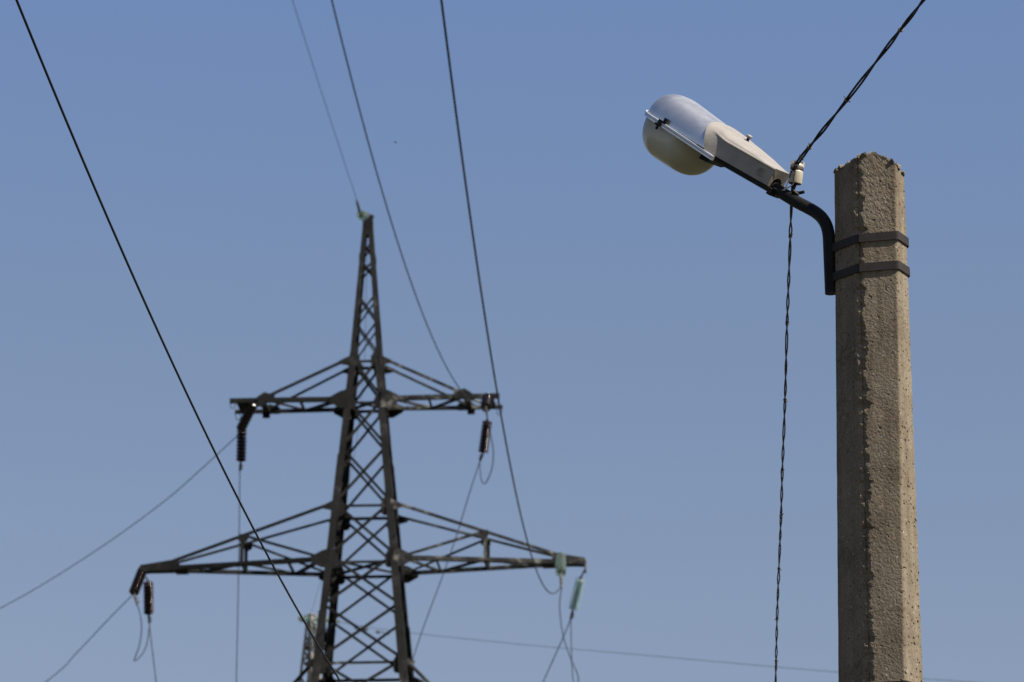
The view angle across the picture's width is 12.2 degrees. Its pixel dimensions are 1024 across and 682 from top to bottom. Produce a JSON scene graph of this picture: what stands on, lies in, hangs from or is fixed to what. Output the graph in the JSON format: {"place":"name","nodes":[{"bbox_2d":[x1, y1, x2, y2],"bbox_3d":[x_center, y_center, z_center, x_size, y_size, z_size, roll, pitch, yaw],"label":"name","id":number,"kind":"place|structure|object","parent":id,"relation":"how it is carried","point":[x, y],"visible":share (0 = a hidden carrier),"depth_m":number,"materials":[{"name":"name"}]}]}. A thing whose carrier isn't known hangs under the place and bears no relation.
{"place":"outdoors","nodes":[
{"label":"outdoors","id":0,"kind":"place"},
{"bbox_2d":[15,0,341,681],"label":"distribution wire","id":1,"kind":"object","parent":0,"point":[135,281],"visible":1,"depth_m":19.71,"materials":[{"name":"black metal"}]},
{"bbox_2d":[0,0,1023,681],"label":"sky","id":2,"kind":"structure","parent":0,"point":[635,305],"materials":[{"name":"blue"}]},
{"label":"ground","id":3,"kind":"structure","parent":0,"visible":0},
{"bbox_2d":[299,612,320,681],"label":"transmission tower","id":4,"kind":"structure","parent":3,"relation":"on","point":[311,624],"depth_m":180.01,"materials":[{"name":"metal"}]},
{"bbox_2d":[298,615,308,622],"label":"insulator string","id":5,"kind":"object","parent":4,"relation":"attached to","point":[306,618],"visible":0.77,"depth_m":180.01,"materials":[{"name":"green glass"}]},
{"bbox_2d":[313,615,339,623],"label":"insulator string","id":6,"kind":"object","parent":4,"relation":"attached to","point":[315,619],"visible":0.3,"depth_m":179.92,"materials":[{"name":"green glass"}]},
{"bbox_2d":[340,622,964,681],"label":"earth wire","id":7,"kind":"object","parent":6,"relation":"attached to","point":[634,654],"visible":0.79,"depth_m":167.09,"materials":[{"name":"grey metal"}]},
{"bbox_2d":[139,213,586,681],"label":"transmission tower","id":8,"kind":"structure","parent":3,"relation":"on","point":[332,576],"depth_m":132.09,"materials":[{"name":"metal"}]},
{"bbox_2d":[129,568,146,605],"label":"insulator string","id":9,"kind":"object","parent":8,"relation":"attached to","point":[136,584],"visible":1,"depth_m":131.46,"materials":[{"name":"brown ceramic"}]},
{"bbox_2d":[46,595,132,681],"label":"conductor wire","id":10,"kind":"object","parent":9,"relation":"attached to","point":[93,635],"visible":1,"depth_m":134.16,"materials":[{"name":"grey metal"}]},
{"bbox_2d":[134,606,149,660],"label":"jumper cable","id":11,"kind":"object","parent":9,"relation":"hanging from","point":[140,638],"visible":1,"depth_m":131.38,"materials":[{"name":"grey metal"}]},
{"bbox_2d":[143,577,153,623],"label":"insulator string","id":12,"kind":"object","parent":8,"relation":"hanging from","point":[148,594],"visible":1,"depth_m":132.58,"materials":[{"name":"brown ceramic"}]},
{"bbox_2d":[149,624,156,681],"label":"conductor wire","id":13,"kind":"object","parent":12,"relation":"hanging from","point":[152,655],"visible":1,"depth_m":134.40,"materials":[{"name":"grey metal"}]},
{"bbox_2d":[236,430,246,470],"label":"insulator string","id":14,"kind":"object","parent":8,"relation":"hanging from","point":[241,441],"visible":1,"depth_m":133.79,"materials":[{"name":"brown ceramic"}]},
{"bbox_2d":[236,471,239,681],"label":"conductor wire","id":15,"kind":"object","parent":14,"relation":"attached to","point":[238,578],"visible":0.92,"depth_m":137.69,"materials":[{"name":"grey metal"}]},
{"bbox_2d":[236,403,257,435],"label":"insulator string","id":16,"kind":"object","parent":8,"relation":"attached to","point":[246,417],"visible":1,"depth_m":132.99,"materials":[{"name":"brown ceramic"}]},
{"bbox_2d":[0,435,237,608],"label":"conductor wire","id":17,"kind":"object","parent":16,"relation":"attached to","point":[127,528],"visible":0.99,"depth_m":140.56,"materials":[{"name":"grey metal"}]},
{"bbox_2d":[292,0,356,199],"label":"earth wire","id":18,"kind":"object","parent":8,"relation":"attached to","point":[323,98],"visible":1,"depth_m":118.97,"materials":[{"name":"grey metal"}]},
{"bbox_2d":[311,242,368,612],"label":"earth wire","id":19,"kind":"object","parent":8,"relation":"attached to","point":[362,384],"visible":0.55,"depth_m":149.60,"materials":[{"name":"grey metal"}]},
{"bbox_2d":[356,200,369,220],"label":"insulator string","id":20,"kind":"object","parent":8,"relation":"attached to","point":[361,215],"visible":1,"depth_m":134.03,"materials":[{"name":"green glass"}]},
{"bbox_2d":[478,412,491,460],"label":"insulator string","id":21,"kind":"object","parent":8,"relation":"hanging from","point":[484,440],"visible":0.96,"depth_m":133.12,"materials":[{"name":"brown ceramic"}]},
{"bbox_2d":[413,461,479,657],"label":"conductor wire","id":22,"kind":"object","parent":21,"relation":"attached to","point":[447,562],"visible":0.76,"depth_m":138.19,"materials":[{"name":"grey metal"}]},
{"bbox_2d":[481,393,491,412],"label":"insulator string","id":23,"kind":"object","parent":8,"relation":"attached to","point":[486,400],"visible":0.98,"depth_m":131.02,"materials":[{"name":"brown ceramic"}]},
{"bbox_2d":[331,0,486,410],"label":"conductor wire","id":24,"kind":"object","parent":23,"relation":"attached to","point":[384,197],"visible":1,"depth_m":86.79,"materials":[{"name":"grey metal"}]},
{"bbox_2d":[479,413,493,483],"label":"jumper cable","id":25,"kind":"object","parent":23,"relation":"hanging from","point":[493,455],"visible":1,"depth_m":131.61,"materials":[{"name":"grey metal"}]},
{"bbox_2d":[556,552,565,587],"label":"insulator string","id":26,"kind":"object","parent":8,"relation":"attached to","point":[560,564],"visible":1,"depth_m":129.85,"materials":[{"name":"green glass"}]},
{"bbox_2d":[440,0,561,593],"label":"conductor wire","id":27,"kind":"object","parent":26,"relation":"attached to","point":[456,117],"visible":1,"depth_m":67.17,"materials":[{"name":"black metal"}]},
{"bbox_2d":[559,587,578,681],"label":"jumper cable","id":28,"kind":"object","parent":26,"relation":"hanging from","point":[564,640],"visible":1,"depth_m":129.88,"materials":[{"name":"grey metal"}]},
{"bbox_2d":[568,570,584,619],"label":"insulator string","id":29,"kind":"object","parent":8,"relation":"attached to","point":[579,582],"visible":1,"depth_m":131.18,"materials":[{"name":"green glass"}]},
{"bbox_2d":[543,621,569,681],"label":"conductor wire","id":30,"kind":"object","parent":29,"relation":"attached to","point":[556,652],"visible":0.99,"depth_m":132.84,"materials":[{"name":"grey metal"}]},
{"bbox_2d":[833,151,922,681],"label":"concrete pole","id":31,"kind":"object","parent":3,"relation":"on","point":[879,628],"visible":0.98,"depth_m":17.66,"materials":[{"name":"concrete"}]},
{"bbox_2d":[642,94,909,294],"bbox_3d":[0.987,-0.576,18.272,1.164,0.952,0.297,-12,-20,36],"label":"street lamp","id":32,"kind":"object","parent":31,"relation":"attached to","point":[684,135],"visible":0.98,"depth_m":18.32,"materials":[{"name":"metal"}]},
{"bbox_2d":[788,160,804,195],"bbox_3d":[1.078,-0.613,18.180,0.061,0.146,0.069,4,-17,-13],"label":"pin insulator","id":33,"kind":"object","parent":32,"relation":"attached to","point":[798,178],"visible":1,"depth_m":18.17,"materials":[{"name":"beige ceramic"}]},
{"bbox_2d":[774,186,792,681],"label":"twisted cable","id":34,"kind":"object","parent":33,"relation":"attached to","point":[790,236],"visible":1,"depth_m":21.42,"materials":[{"name":"black rubber"}]},
{"bbox_2d":[774,168,795,190],"bbox_3d":[1.033,-0.611,18.129,0.089,0.104,0.030,3,-17,-9],"label":"lead wire","id":35,"kind":"object","parent":33,"relation":"attached to","point":[788,186],"visible":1,"depth_m":18.13,"materials":[{"name":"black rubber"}]},
{"bbox_2d":[791,0,924,170],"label":"twisted cable","id":36,"kind":"object","parent":33,"relation":"attached to","point":[863,77],"visible":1,"depth_m":17.80,"materials":[{"name":"black rubber"}]}
]}

